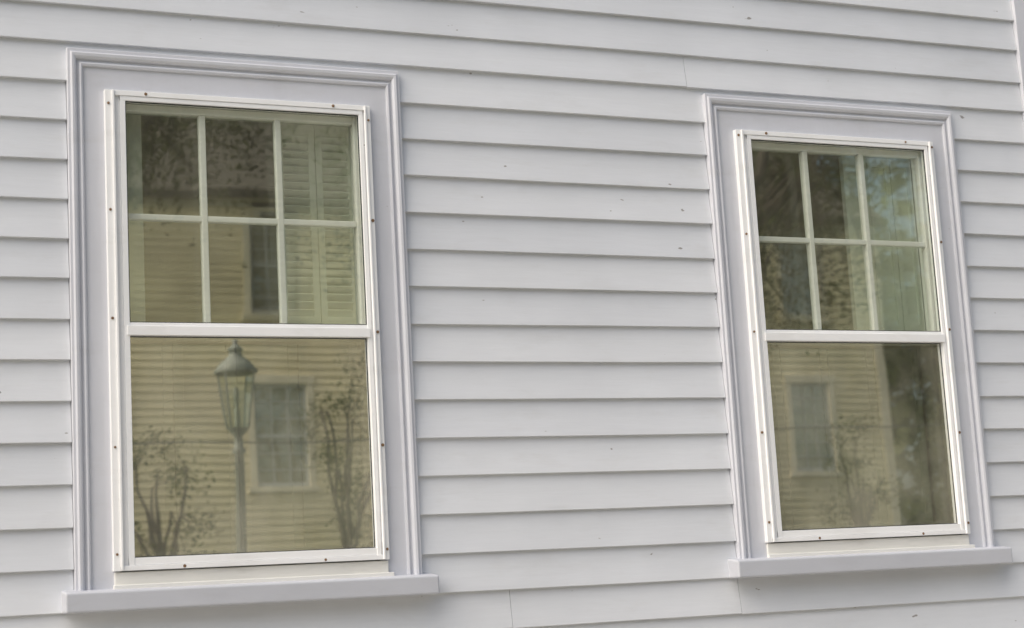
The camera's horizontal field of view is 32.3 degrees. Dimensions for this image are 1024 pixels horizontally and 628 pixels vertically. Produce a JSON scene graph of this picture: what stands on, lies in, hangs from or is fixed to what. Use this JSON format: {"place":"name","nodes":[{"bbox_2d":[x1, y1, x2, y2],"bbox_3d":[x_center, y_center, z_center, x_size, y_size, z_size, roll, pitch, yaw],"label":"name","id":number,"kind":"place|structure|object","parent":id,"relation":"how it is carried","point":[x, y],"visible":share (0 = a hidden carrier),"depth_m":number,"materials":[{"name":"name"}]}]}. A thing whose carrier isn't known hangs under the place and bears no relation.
{"place":"outdoors","nodes":[
{"label":"outdoors","id":0,"kind":"place"},
{"label":"ground","id":1,"kind":"structure","parent":0,"visible":0},
{"bbox_2d":[65,82,948,593],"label":"walls","id":2,"kind":"structure","parent":1,"relation":"on","point":[243,272],"depth_m":8.67,"materials":[{"name":"paint"}]},
{"bbox_2d":[141,116,274,186],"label":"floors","id":3,"kind":"structure","parent":2,"relation":"attached to","point":[239,153],"depth_m":8.23,"materials":[{"name":"paint"}]},
{"bbox_2d":[126,103,355,126],"bbox_3d":[-0.834,-0.279,5.366,0.818,0.699,0.132,1,-10,-24],"label":"jamb","id":4,"kind":"object","parent":2,"relation":"attached to","point":[233,120],"visible":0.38,"depth_m":5.42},
{"bbox_2d":[126,114,357,323],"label":"interior shutters","id":5,"kind":"object","parent":4,"relation":"attached to","point":[321,282],"visible":0.76,"depth_m":5.48,"materials":[{"name":"paint"}]},
{"bbox_2d":[126,104,364,339],"bbox_3d":[-0.817,-0.269,5.327,0.772,0.704,0.034,1,-10,-24],"label":"sash","id":6,"kind":"object","parent":4,"relation":"attached to","point":[204,220],"visible":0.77,"depth_m":5.35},
{"bbox_2d":[66,47,421,590],"bbox_3d":[-0.789,0.006,5.253,1.028,1.574,0.037,1,-10,-24],"label":"casing","id":7,"kind":"object","parent":2,"relation":"attached to","point":[92,74],"visible":0.94,"depth_m":5.28,"materials":[{"name":"paint"}]},
{"bbox_2d":[103,89,389,571],"bbox_3d":[-0.783,0.039,5.239,0.818,1.400,0.036,1,-10,-24],"label":"sash window","id":8,"kind":"structure","parent":7,"relation":"attached to","point":[122,328],"depth_m":5.17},
{"bbox_2d":[130,344,254,553],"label":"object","id":9,"kind":"object","parent":8,"relation":"in","point":[187,494],"visible":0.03,"depth_m":5.28,"materials":[{"name":"glass"}]},
{"bbox_2d":[107,93,388,567],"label":"screws","id":10,"kind":"object","parent":8,"relation":"attached to","point":[112,318],"visible":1,"depth_m":5.20,"materials":[{"name":"grey metal"}]},
{"bbox_2d":[125,101,375,557],"bbox_3d":[-0.774,0.036,5.247,0.721,1.334,0.014,1,-10,-24],"label":"glazing gasket","id":11,"kind":"object","parent":8,"relation":"attached to","point":[272,323],"visible":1,"depth_m":5.30,"materials":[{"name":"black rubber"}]},
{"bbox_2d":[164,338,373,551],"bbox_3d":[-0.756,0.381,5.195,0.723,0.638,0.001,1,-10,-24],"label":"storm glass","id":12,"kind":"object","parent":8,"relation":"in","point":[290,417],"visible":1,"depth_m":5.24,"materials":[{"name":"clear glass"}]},
{"bbox_2d":[120,560,378,571],"bbox_3d":[-0.795,0.405,5.254,0.818,0.687,0.132,1,-10,-24],"label":"jamb","id":13,"kind":"object","parent":2,"relation":"attached to","point":[251,565],"visible":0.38,"depth_m":5.14,"materials":[{"name":"paint"}]},
{"bbox_2d":[135,549,254,556],"bbox_3d":[-0.795,0.387,5.254,0.772,0.694,0.033,1,-10,-24],"label":"sash","id":14,"kind":"object","parent":13,"relation":"attached to","point":[193,552],"visible":0.01,"depth_m":5.12,"materials":[{"name":"paint"}]},
{"bbox_2d":[61,573,439,613],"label":"sill","id":15,"kind":"structure","parent":2,"relation":"attached to","point":[96,600],"depth_m":5.05,"materials":[{"name":"paint"}]},
{"bbox_2d":[113,561,393,588],"bbox_3d":[-0.740,0.757,5.130,0.831,0.049,0.042,1,-10,-24],"label":"subsill","id":16,"kind":"object","parent":15,"relation":"on","point":[173,578],"visible":0.94,"depth_m":5.11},
{"bbox_2d":[0,0,1023,627],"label":"siding front","id":17,"kind":"object","parent":2,"relation":"attached to","point":[574,466],"visible":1,"depth_m":5.68,"materials":[{"name":"paint"}]},
{"bbox_2d":[751,141,928,330],"bbox_3d":[1.120,-0.250,6.217,0.818,0.699,0.132,1,-10,-24],"label":"jamb","id":18,"kind":"object","parent":2,"relation":"attached to","point":[918,239],"visible":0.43,"depth_m":6.36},
{"bbox_2d":[751,142,937,330],"bbox_3d":[1.137,-0.240,6.179,0.772,0.704,0.034,1,-10,-24],"label":"sash","id":19,"kind":"object","parent":18,"relation":"attached to","point":[810,241],"visible":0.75,"depth_m":6.21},
{"bbox_2d":[838,156,925,330],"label":"interior shutters","id":20,"kind":"object","parent":18,"relation":"attached to","point":[896,270],"visible":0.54,"depth_m":6.34,"materials":[{"name":"paint"}]},
{"bbox_2d":[701,94,994,558],"bbox_3d":[1.165,0.035,6.104,1.028,1.574,0.037,1,-10,-24],"label":"casing","id":21,"kind":"object","parent":2,"relation":"attached to","point":[725,116],"visible":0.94,"depth_m":6.12,"materials":[{"name":"paint"}]},
{"bbox_2d":[733,129,970,542],"bbox_3d":[1.171,0.068,6.090,0.818,1.400,0.036,1,-10,-24],"label":"sash window","id":22,"kind":"structure","parent":21,"relation":"attached to","point":[760,337],"depth_m":6.02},
{"bbox_2d":[737,132,969,538],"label":"screws","id":23,"kind":"object","parent":22,"relation":"attached to","point":[968,522],"visible":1,"depth_m":6.05,"materials":[{"name":"grey metal"}]},
{"bbox_2d":[751,139,957,530],"bbox_3d":[1.180,0.065,6.099,0.721,1.334,0.014,1,-10,-24],"label":"glazing gasket","id":24,"kind":"object","parent":22,"relation":"attached to","point":[886,330],"visible":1,"depth_m":6.18,"materials":[{"name":"black rubber"}]},
{"bbox_2d":[767,342,956,529],"bbox_3d":[1.197,0.410,6.046,0.723,0.638,0.001,1,-10,-24],"label":"storm glass","id":25,"kind":"object","parent":22,"relation":"in","point":[861,434],"visible":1,"depth_m":6.04,"materials":[{"name":"clear glass"}]},
{"bbox_2d":[771,534,960,542],"bbox_3d":[1.159,0.433,6.105,0.818,0.687,0.132,1,-10,-24],"label":"jamb","id":26,"kind":"object","parent":2,"relation":"attached to","point":[864,538],"visible":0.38,"depth_m":5.99,"materials":[{"name":"paint"}]},
{"bbox_2d":[728,546,1012,578],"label":"sill","id":27,"kind":"structure","parent":2,"relation":"attached to","point":[808,565],"depth_m":5.90,"materials":[{"name":"paint"}]},
{"bbox_2d":[766,535,974,557],"bbox_3d":[1.214,0.786,5.981,0.831,0.049,0.042,1,-10,-24],"label":"subsill","id":28,"kind":"object","parent":27,"relation":"on","point":[794,549],"visible":0.93,"depth_m":5.96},
{"bbox_2d":[1010,0,1023,124],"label":"corner boards","id":29,"kind":"object","parent":2,"relation":"attached to","point":[1017,6],"visible":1,"depth_m":6.62,"materials":[{"name":"paint"}]}
]}

